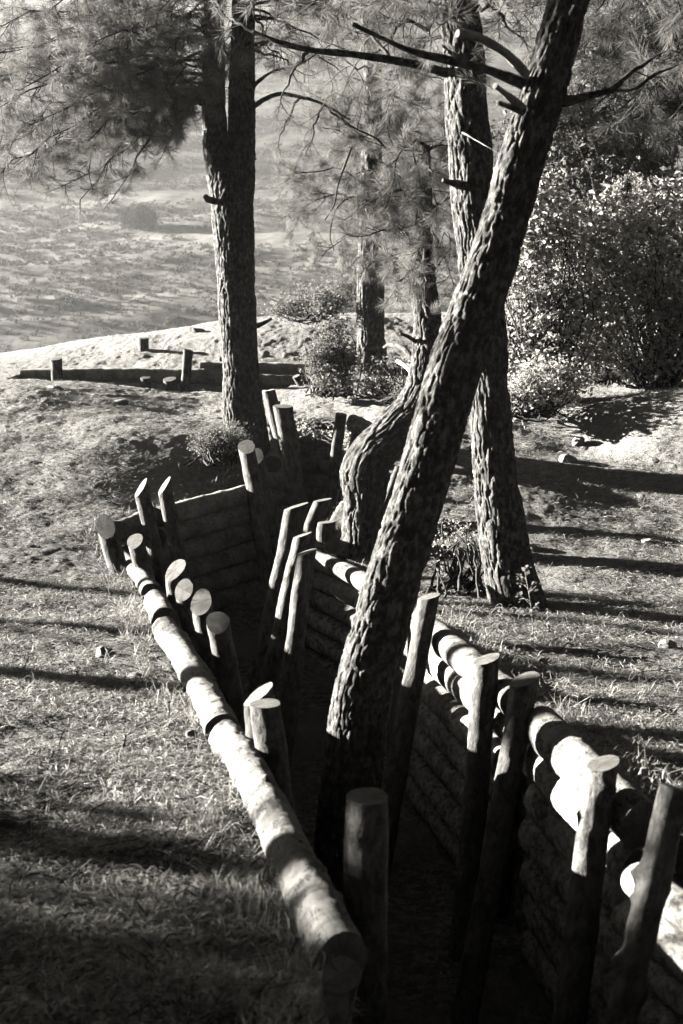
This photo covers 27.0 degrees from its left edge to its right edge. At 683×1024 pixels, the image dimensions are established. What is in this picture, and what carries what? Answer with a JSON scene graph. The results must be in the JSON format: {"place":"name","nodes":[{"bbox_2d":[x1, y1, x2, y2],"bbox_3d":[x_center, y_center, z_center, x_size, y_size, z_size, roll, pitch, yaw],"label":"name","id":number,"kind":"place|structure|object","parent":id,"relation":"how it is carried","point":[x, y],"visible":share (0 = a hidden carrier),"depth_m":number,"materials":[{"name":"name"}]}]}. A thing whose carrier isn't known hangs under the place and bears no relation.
{"place":"outdoors","nodes":[
{"label":"outdoors","id":0,"kind":"place"},
{"bbox_2d":[0,308,682,1023],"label":"ground","id":1,"kind":"structure","parent":0,"point":[422,976],"depth_m":12.47,"materials":[{"name":"soil"}]},
{"bbox_2d":[50,357,62,380],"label":"post","id":2,"kind":"object","parent":1,"relation":"on","point":[56,368],"visible":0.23,"depth_m":19.09,"materials":[{"name":"grey wood"}]},
{"bbox_2d":[96,514,131,579],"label":"post","id":3,"kind":"object","parent":1,"relation":"on","point":[112,550],"visible":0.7,"depth_m":11.68,"materials":[{"name":"grey wood"}]},
{"bbox_2d":[113,507,156,539],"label":"edge log","id":4,"kind":"object","parent":1,"relation":"on","point":[128,526],"visible":0.61,"depth_m":12.31,"materials":[{"name":"grey wood"}]},
{"bbox_2d":[127,534,155,581],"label":"post","id":5,"kind":"object","parent":1,"relation":"on","point":[138,551],"visible":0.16,"depth_m":11.43,"materials":[{"name":"grey wood"}]},
{"bbox_2d":[123,550,161,598],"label":"edge log","id":6,"kind":"object","parent":1,"relation":"on","point":[143,580],"visible":0.65,"depth_m":10.99,"materials":[{"name":"grey wood"}]},
{"bbox_2d":[135,478,166,595],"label":"post","id":7,"kind":"object","parent":1,"relation":"on","point":[154,548],"visible":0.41,"depth_m":12.25,"materials":[{"name":"grey wood"}]},
{"bbox_2d":[143,589,178,625],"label":"edge log","id":8,"kind":"object","parent":1,"relation":"on","point":[156,603],"visible":0.77,"depth_m":9.65,"materials":[{"name":"grey wood"}]},
{"bbox_2d":[158,476,190,580],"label":"post","id":9,"kind":"object","parent":1,"relation":"on","point":[171,523],"visible":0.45,"depth_m":12.55,"materials":[{"name":"grey wood"}]},
{"bbox_2d":[165,559,187,621],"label":"post","id":10,"kind":"object","parent":1,"relation":"on","point":[176,573],"visible":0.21,"depth_m":10.26,"materials":[{"name":"grey wood"}]},
{"bbox_2d":[180,349,192,391],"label":"post","id":11,"kind":"object","parent":1,"relation":"on","point":[186,370],"visible":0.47,"depth_m":19.10,"materials":[{"name":"grey wood"}]},
{"bbox_2d":[175,579,200,656],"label":"post","id":12,"kind":"object","parent":1,"relation":"on","point":[184,592],"visible":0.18,"depth_m":9.74,"materials":[{"name":"grey wood"}]},
{"bbox_2d":[152,616,239,735],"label":"edge log","id":13,"kind":"object","parent":1,"relation":"on","point":[195,678],"visible":0.93,"depth_m":7.86,"materials":[{"name":"white wood"}]},
{"bbox_2d":[190,589,216,678],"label":"post","id":14,"kind":"object","parent":1,"relation":"on","point":[201,608],"visible":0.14,"depth_m":9.04,"materials":[{"name":"grey wood"}]},
{"bbox_2d":[183,413,255,467],"bbox_3d":[-1.261,-0.732,14.671,0.774,0.585,0.703,-2,10,-12],"label":"shrub","id":15,"kind":"object","parent":1,"relation":"on","point":[225,446],"visible":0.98,"depth_m":14.59,"materials":[{"name":"grey plant"}]},
{"bbox_2d":[0,0,442,457],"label":"pine tree","id":16,"kind":"object","parent":1,"relation":"on","point":[157,93],"visible":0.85,"depth_m":14.14,"materials":[{"name":"grey plant"}]},
{"bbox_2d":[206,612,244,731],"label":"post","id":17,"kind":"object","parent":1,"relation":"on","point":[225,662],"visible":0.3,"depth_m":8.37,"materials":[{"name":"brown wood"}]},
{"bbox_2d":[238,440,273,603],"bbox_3d":[-0.781,0.215,13.872,0.170,1.761,0.813,-5,11,-29],"label":"post","id":18,"kind":"object","parent":1,"relation":"on","point":[256,501],"visible":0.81,"depth_m":13.83,"materials":[{"name":"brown wood"}]},
{"bbox_2d":[244,682,272,741],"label":"post","id":19,"kind":"object","parent":1,"relation":"on","point":[264,691],"visible":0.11,"depth_m":6.55,"materials":[{"name":"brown wood"}]},
{"bbox_2d":[255,448,279,560],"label":"post","id":20,"kind":"object","parent":1,"relation":"on","point":[273,526],"visible":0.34,"depth_m":14.13,"materials":[{"name":"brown wood"}]},
{"bbox_2d":[249,698,295,813],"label":"post","id":21,"kind":"object","parent":1,"relation":"on","point":[269,737],"visible":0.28,"depth_m":6.31,"materials":[{"name":"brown wood"}]},
{"bbox_2d":[262,390,282,472],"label":"post","id":22,"kind":"object","parent":1,"relation":"on","point":[270,398],"visible":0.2,"depth_m":15.62,"materials":[{"name":"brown wood"}]},
{"bbox_2d":[245,502,307,700],"bbox_3d":[-0.529,0.835,11.265,0.179,1.762,0.792,7,12,36],"label":"post","id":23,"kind":"object","parent":1,"relation":"on","point":[293,521],"visible":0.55,"depth_m":11.21,"materials":[{"name":"grey wood"}]},
{"bbox_2d":[258,532,311,698],"bbox_3d":[-0.492,1.059,10.592,0.152,1.720,0.925,5,11,29],"label":"post","id":24,"kind":"object","parent":1,"relation":"on","point":[272,664],"visible":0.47,"depth_m":10.57,"materials":[{"name":"grey wood"}]},
{"bbox_2d":[208,719,367,976],"bbox_3d":[-0.273,1.234,5.634,0.190,0.262,2.485,-2,10,-13],"label":"edge log","id":25,"kind":"object","parent":1,"relation":"on","point":[324,923],"visible":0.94,"depth_m":5.08,"materials":[{"name":"white wood"}]},
{"bbox_2d":[253,498,331,661],"bbox_3d":[-0.459,0.686,12.831,0.167,1.481,1.308,6,11,31],"label":"post","id":26,"kind":"object","parent":1,"relation":"on","point":[317,512],"visible":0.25,"depth_m":13.02,"materials":[{"name":"brown wood"}]},
{"bbox_2d":[273,404,314,547],"bbox_3d":[-0.457,-0.127,14.567,0.207,1.900,0.728,-7,12,-34],"label":"post","id":27,"kind":"object","parent":1,"relation":"on","point":[288,438],"visible":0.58,"depth_m":14.52,"materials":[{"name":"grey wood"}]},
{"bbox_2d":[279,548,316,777],"bbox_3d":[-0.351,1.177,10.123,0.161,1.697,1.028,2,10,13],"label":"post","id":28,"kind":"object","parent":1,"relation":"on","point":[291,683],"visible":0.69,"depth_m":10.12,"materials":[{"name":"grey wood"}]},
{"bbox_2d":[257,258,356,330],"bbox_3d":[-0.430,-3.171,20.763,1.292,1.050,1.934,-9,13,-42],"label":"shrub","id":29,"kind":"object","parent":1,"relation":"on","point":[318,303],"visible":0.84,"depth_m":20.51,"materials":[{"name":"grey plant"}]},
{"bbox_2d":[315,521,335,552],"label":"post","id":30,"kind":"object","parent":1,"relation":"on","point":[325,530],"visible":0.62,"depth_m":12.75,"materials":[{"name":"grey wood"}]},
{"bbox_2d":[290,306,371,400],"bbox_3d":[-0.124,-1.877,17.096,0.993,1.177,1.203,0,10,0],"label":"shrub","id":31,"kind":"object","parent":1,"relation":"on","point":[331,377],"visible":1,"depth_m":17.08,"materials":[{"name":"grey plant"}]},
{"bbox_2d":[323,412,346,520],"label":"post","id":32,"kind":"object","parent":1,"relation":"on","point":[336,449],"visible":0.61,"depth_m":15.31,"materials":[{"name":"grey wood"}]},
{"bbox_2d":[312,956,361,1023],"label":"post","id":33,"kind":"object","parent":1,"relation":"on","point":[338,987],"visible":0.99,"depth_m":4.03,"materials":[{"name":"grey wood"}]},
{"bbox_2d":[325,538,348,556],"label":"log","id":34,"kind":"object","parent":1,"relation":"on","point":[337,547],"visible":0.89,"depth_m":12.23,"materials":[{"name":"grey wood"}]},
{"bbox_2d":[0,376,682,1023],"bbox_3d":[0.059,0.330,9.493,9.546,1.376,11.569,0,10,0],"label":"grass tufts","id":35,"kind":"object","parent":1,"relation":"on","point":[216,888],"visible":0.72,"depth_m":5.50,"materials":[{"name":"plant"}]},
{"bbox_2d":[0,335,682,1023],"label":"fallen needles","id":36,"kind":"object","parent":1,"relation":"on","point":[168,859],"depth_m":6.57,"materials":[{"name":"plant"}]},
{"bbox_2d":[335,429,359,509],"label":"post","id":37,"kind":"object","parent":1,"relation":"on","point":[355,434],"visible":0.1,"depth_m":14.78,"materials":[{"name":"grey wood"}]},
{"bbox_2d":[346,414,371,433],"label":"log","id":38,"kind":"object","parent":37,"relation":"on","point":[358,424],"visible":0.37,"depth_m":14.76,"materials":[{"name":"grey wood"}]},
{"bbox_2d":[343,787,388,1023],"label":"post","id":39,"kind":"object","parent":1,"relation":"on","point":[366,848],"visible":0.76,"depth_m":4.95,"materials":[{"name":"grey wood"}]},
{"bbox_2d":[337,347,409,407],"bbox_3d":[0.709,-1.492,16.598,0.964,0.841,1.772,-5,11,-28],"label":"shrub","id":40,"kind":"object","parent":1,"relation":"on","point":[385,394],"visible":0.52,"depth_m":16.72,"materials":[{"name":"grey plant"}]},
{"bbox_2d":[201,0,547,609],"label":"pine tree","id":41,"kind":"object","parent":1,"relation":"on","point":[505,549],"visible":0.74,"depth_m":10.02,"materials":[{"name":"grey plant"}]},
{"bbox_2d":[79,464,681,1023],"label":"grass fringe","id":42,"kind":"object","parent":1,"relation":"on","point":[303,1000],"depth_m":5.75,"materials":[{"name":"plant"}]},
{"bbox_2d":[268,0,495,560],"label":"pine tree","id":43,"kind":"object","parent":1,"relation":"on","point":[374,452],"visible":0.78,"depth_m":12.24,"materials":[{"name":"grey plant"}]},
{"bbox_2d":[384,465,399,514],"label":"post","id":44,"kind":"object","parent":1,"relation":"on","point":[391,484],"visible":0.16,"depth_m":13.12,"materials":[{"name":"grey wood"}]},
{"bbox_2d":[255,0,546,374],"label":"pine tree","id":45,"kind":"object","parent":1,"relation":"on","point":[370,323],"visible":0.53,"depth_m":19.22,"materials":[{"name":"grey plant"}]},
{"bbox_2d":[382,593,439,879],"bbox_3d":[0.379,1.441,8.817,0.150,1.658,1.345,3,10,18],"label":"post","id":46,"kind":"object","parent":1,"relation":"on","point":[399,755],"visible":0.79,"depth_m":8.82,"materials":[{"name":"grey wood"}]},
{"bbox_2d":[426,512,485,598],"bbox_3d":[0.890,0.324,10.881,0.664,0.591,0.707,7,12,34],"label":"shrub","id":47,"kind":"object","parent":1,"relation":"on","point":[457,579],"visible":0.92,"depth_m":10.86,"materials":[{"name":"grey plant"}]},
{"bbox_2d":[404,776,509,912],"bbox_3d":[0.675,2.029,8.842,0.194,0.270,1.988,-2,10,-10],"label":"wall log","id":48,"kind":"object","parent":1,"relation":"on","point":[423,807],"depth_m":8.88,"materials":[{"name":"grey wood"}]},
{"bbox_2d":[408,750,513,878],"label":"wall log","id":49,"kind":"object","parent":48,"relation":"on","point":[438,795],"depth_m":8.86,"materials":[{"name":"grey wood"}]},
{"bbox_2d":[412,723,518,851],"bbox_3d":[0.717,1.648,8.738,0.206,0.298,2.028,-2,10,-10],"label":"wall log","id":50,"kind":"object","parent":49,"relation":"on","point":[450,777],"depth_m":8.74,"materials":[{"name":"grey wood"}]},
{"bbox_2d":[416,701,517,808],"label":"wall log","id":51,"kind":"object","parent":50,"relation":"on","point":[444,740],"depth_m":8.76,"materials":[{"name":"grey wood"}]},
{"bbox_2d":[420,672,522,779],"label":"wall log","id":52,"kind":"object","parent":51,"relation":"on","point":[445,707],"depth_m":8.72,"materials":[{"name":"grey wood"}]},
{"bbox_2d":[426,649,505,739],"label":"wall log","id":53,"kind":"object","parent":52,"relation":"on","point":[448,678],"depth_m":8.65,"materials":[{"name":"grey wood"}]},
{"bbox_2d":[430,618,512,715],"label":"wall log","id":54,"kind":"object","parent":53,"relation":"on","point":[449,645],"depth_m":8.59,"materials":[{"name":"grey wood"}]},
{"bbox_2d":[449,653,498,961],"bbox_3d":[0.713,1.643,7.662,0.151,1.617,0.836,3,10,14],"label":"post","id":55,"kind":"object","parent":1,"relation":"on","point":[484,684],"visible":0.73,"depth_m":7.63,"materials":[{"name":"grey wood"}]},
{"bbox_2d":[450,671,539,1023],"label":"post","id":56,"kind":"object","parent":1,"relation":"on","point":[522,695],"visible":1,"depth_m":6.95,"materials":[{"name":"grey wood"}]},
{"bbox_2d":[314,0,682,899],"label":"pine tree","id":57,"kind":"object","parent":1,"relation":"on","point":[358,716],"visible":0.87,"depth_m":6.83,"materials":[{"name":"grey plant"}]},
{"bbox_2d":[515,565,541,634],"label":"young plant","id":58,"kind":"object","parent":1,"relation":"on","point":[530,589],"visible":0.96,"depth_m":9.28,"materials":[{"name":"grey plant"}]},
{"bbox_2d":[519,927,589,1023],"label":"wall log","id":59,"kind":"object","parent":1,"relation":"on","point":[540,965],"depth_m":7.09,"materials":[{"name":"grey wood"}]},
{"bbox_2d":[521,892,606,1023],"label":"wall log","id":60,"kind":"object","parent":59,"relation":"on","point":[549,941],"depth_m":6.91,"materials":[{"name":"grey wood"}]},
{"bbox_2d":[519,856,614,1008],"bbox_3d":[1.133,1.974,6.633,0.235,0.266,1.592,-1,10,-7],"label":"wall log","id":61,"kind":"object","parent":60,"relation":"on","point":[552,907],"depth_m":6.76,"materials":[{"name":"grey wood"}]},
{"bbox_2d":[518,815,616,964],"bbox_3d":[1.126,1.756,6.625,0.246,0.281,1.577,-1,10,-7],"label":"wall log","id":62,"kind":"object","parent":61,"relation":"on","point":[546,857],"depth_m":6.76,"materials":[{"name":"grey wood"}]},
{"bbox_2d":[524,783,629,915],"bbox_3d":[1.121,1.574,6.588,0.198,0.268,1.506,-1,10,-7],"label":"wall log","id":63,"kind":"object","parent":62,"relation":"on","point":[555,828],"depth_m":6.70,"materials":[{"name":"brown wood"}]},
{"bbox_2d":[522,743,644,886],"bbox_3d":[1.119,1.369,6.540,0.220,0.283,1.549,-1,10,-7],"label":"wall log","id":64,"kind":"object","parent":63,"relation":"on","point":[550,784],"depth_m":6.54,"materials":[{"name":"white wood"}]},
{"bbox_2d":[527,706,653,849],"bbox_3d":[1.115,1.188,6.506,0.210,0.281,1.504,-1,10,-7],"label":"wall log","id":65,"kind":"object","parent":64,"relation":"on","point":[563,748],"depth_m":6.39,"materials":[{"name":"white wood"}]},
{"bbox_2d":[508,340,602,427],"bbox_3d":[2.186,-1.394,15.440,1.504,0.930,1.044,-6,11,-30],"label":"shrub","id":66,"kind":"object","parent":1,"relation":"on","point":[538,399],"visible":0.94,"depth_m":15.32,"materials":[{"name":"grey plant"}]},
{"bbox_2d":[493,167,646,405],"bbox_3d":[2.508,-2.597,16.315,2.240,3.105,2.026,0,10,0],"label":"shrub","id":67,"kind":"object","parent":1,"relation":"on","point":[539,318],"visible":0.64,"depth_m":16.05,"materials":[{"name":"grey plant"}]},
{"bbox_2d":[552,755,618,1023],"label":"post","id":68,"kind":"object","parent":1,"relation":"on","point":[594,813],"visible":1,"depth_m":5.70,"materials":[{"name":"grey wood"}]},
{"bbox_2d":[490,14,682,387],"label":"shrub","id":69,"kind":"object","parent":1,"relation":"on","point":[600,168],"visible":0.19,"depth_m":17.57,"materials":[{"name":"grey plant"}]},
{"bbox_2d":[504,0,682,206],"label":"pine tree","id":70,"kind":"object","parent":1,"relation":"on","point":[672,109],"visible":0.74,"depth_m":11.45,"materials":[{"name":"grey plant"}]},
{"bbox_2d":[556,156,682,393],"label":"shrub","id":71,"kind":"object","parent":1,"relation":"on","point":[656,281],"visible":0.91,"depth_m":16.17,"materials":[{"name":"grey plant"}]},
{"bbox_2d":[603,783,682,1023],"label":"post","id":72,"kind":"object","parent":1,"relation":"on","point":[652,872],"visible":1,"depth_m":4.85,"materials":[{"name":"grey wood"}]},
{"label":"wall log","id":73,"kind":"object","parent":1,"relation":"on","visible":0},
{"bbox_2d":[305,647,338,678],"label":"wall log","id":74,"kind":"object","parent":73,"relation":"on","point":[332,668],"depth_m":12.28,"materials":[{"name":"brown wood"}]},
{"bbox_2d":[305,627,344,664],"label":"wall log","id":75,"kind":"object","parent":74,"relation":"on","point":[329,648],"depth_m":12.25,"materials":[{"name":"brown wood"}]},
{"bbox_2d":[306,608,351,645],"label":"wall log","id":76,"kind":"object","parent":75,"relation":"on","point":[330,627],"depth_m":12.22,"materials":[{"name":"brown wood"}]},
{"bbox_2d":[309,588,355,627],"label":"wall log","id":77,"kind":"object","parent":76,"relation":"on","point":[343,612],"depth_m":12.07,"materials":[{"name":"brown wood"}]},
{"bbox_2d":[311,570,359,608],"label":"wall log","id":78,"kind":"object","parent":77,"relation":"on","point":[341,590],"depth_m":12.05,"materials":[{"name":"grey wood"}]},
{"bbox_2d":[314,550,366,590],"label":"wall log","id":79,"kind":"object","parent":78,"relation":"on","point":[342,570],"depth_m":11.95,"materials":[{"name":"white wood"}]},
{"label":"wall log","id":80,"kind":"object","parent":1,"relation":"on","visible":0},
{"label":"wall log","id":81,"kind":"object","parent":80,"relation":"on","visible":0},
{"bbox_2d":[612,985,682,1023],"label":"wall log","id":82,"kind":"object","parent":81,"relation":"on","point":[654,1010],"depth_m":5.23,"materials":[{"name":"grey wood"}]},
{"bbox_2d":[612,935,682,1018],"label":"wall log","id":83,"kind":"object","parent":82,"relation":"on","point":[665,987],"depth_m":5.11,"materials":[{"name":"grey wood"}]},
{"bbox_2d":[610,899,682,983],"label":"wall log","id":84,"kind":"object","parent":83,"relation":"on","point":[667,955],"depth_m":5.11,"materials":[{"name":"grey wood"}]},
{"bbox_2d":[621,862,682,934],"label":"wall log","id":85,"kind":"object","parent":84,"relation":"on","point":[672,915],"depth_m":5.12,"materials":[{"name":"white wood"}]},
{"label":"wall log","id":86,"kind":"object","parent":1,"relation":"on","visible":0},
{"bbox_2d":[210,580,261,610],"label":"wall log","id":87,"kind":"object","parent":86,"relation":"on","point":[224,598],"depth_m":13.85,"materials":[{"name":"grey wood"}]},
{"bbox_2d":[191,560,258,593],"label":"wall log","id":88,"kind":"object","parent":87,"relation":"on","point":[228,577],"depth_m":13.73,"materials":[{"name":"grey wood"}]},
{"bbox_2d":[167,540,256,579],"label":"wall log","id":89,"kind":"object","parent":88,"relation":"on","point":[227,557],"depth_m":13.67,"materials":[{"name":"grey wood"}]},
{"bbox_2d":[148,522,252,567],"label":"wall log","id":90,"kind":"object","parent":89,"relation":"on","point":[205,545],"depth_m":13.52,"materials":[{"name":"grey wood"}]},
{"bbox_2d":[158,504,250,547],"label":"wall log","id":91,"kind":"object","parent":90,"relation":"on","point":[213,522],"depth_m":13.48,"materials":[{"name":"grey wood"}]},
{"bbox_2d":[154,485,247,526],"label":"wall log","id":92,"kind":"object","parent":91,"relation":"on","point":[199,506],"depth_m":13.42,"materials":[{"name":"grey wood"}]},
{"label":"wall log","id":93,"kind":"object","parent":1,"relation":"on","visible":0},
{"bbox_2d":[272,488,282,492],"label":"wall log","id":94,"kind":"object","parent":93,"relation":"on","point":[278,490],"depth_m":15.16,"materials":[{"name":"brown wood"}]},
{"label":"wall log","id":95,"kind":"object","parent":94,"relation":"on","visible":0},
{"bbox_2d":[265,427,281,472],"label":"wall log","id":96,"kind":"object","parent":95,"relation":"on","point":[273,459],"depth_m":15.15,"materials":[{"name":"grey wood"}]},
{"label":"wall log","id":97,"kind":"object","parent":1,"relation":"on","visible":0},
{"bbox_2d":[305,487,339,502],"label":"wall log","id":98,"kind":"object","parent":97,"relation":"on","point":[315,493],"depth_m":16.09,"materials":[{"name":"grey wood"}]},
{"bbox_2d":[302,473,340,488],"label":"wall log","id":99,"kind":"object","parent":98,"relation":"on","point":[315,480],"depth_m":16.09,"materials":[{"name":"grey wood"}]},
{"bbox_2d":[301,458,342,470],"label":"wall log","id":100,"kind":"object","parent":99,"relation":"on","point":[314,464],"depth_m":16.07,"materials":[{"name":"grey wood"}]},
{"bbox_2d":[300,444,347,460],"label":"wall log","id":101,"kind":"object","parent":100,"relation":"on","point":[313,451],"depth_m":16.05,"materials":[{"name":"grey wood"}]},
{"bbox_2d":[297,429,350,445],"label":"wall log","id":102,"kind":"object","parent":101,"relation":"on","point":[304,439],"depth_m":16.04,"materials":[{"name":"grey wood"}]},
{"bbox_2d":[295,413,351,451],"bbox_3d":[-0.213,-0.871,15.996,0.772,0.454,1.207,-2,10,-11],"label":"creeper","id":103,"kind":"object","parent":102,"relation":"hanging from","point":[316,424],"visible":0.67,"depth_m":16.03,"materials":[{"name":"grey plant"}]},
{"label":"wall log","id":104,"kind":"object","parent":1,"relation":"on","visible":0},
{"bbox_2d":[107,383,221,392],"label":"wall log","id":105,"kind":"object","parent":104,"relation":"on","point":[202,387],"depth_m":19.32,"materials":[{"name":"grey wood"}]},
{"bbox_2d":[20,368,222,383],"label":"wall log","id":106,"kind":"object","parent":105,"relation":"on","point":[198,376],"depth_m":19.33,"materials":[{"name":"grey wood"}]},
{"bbox_2d":[215,375,295,388],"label":"wall log","id":107,"kind":"object","parent":105,"relation":"on","point":[271,382],"depth_m":19.30,"materials":[{"name":"grey wood"}]},
{"bbox_2d":[200,361,308,375],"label":"wall log","id":108,"kind":"object","parent":107,"relation":"on","point":[280,368],"depth_m":19.36,"materials":[{"name":"grey wood"}]},
{"bbox_2d":[0,0,682,351],"bbox_3d":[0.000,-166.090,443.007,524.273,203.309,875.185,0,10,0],"label":"hillside","id":109,"kind":"structure","parent":0,"point":[52,332],"depth_m":207.07,"materials":[{"name":"grey plant"}]},
{"bbox_2d":[115,201,159,229],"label":"round bush","id":110,"kind":"object","parent":109,"relation":"on","point":[138,216],"visible":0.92,"depth_m":209.18,"materials":[{"name":"grey plant"}]},
{"bbox_2d":[0,73,682,352],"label":"scrub","id":111,"kind":"object","parent":109,"relation":"on","point":[53,224],"visible":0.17,"depth_m":197.36,"materials":[{"name":"plant"}]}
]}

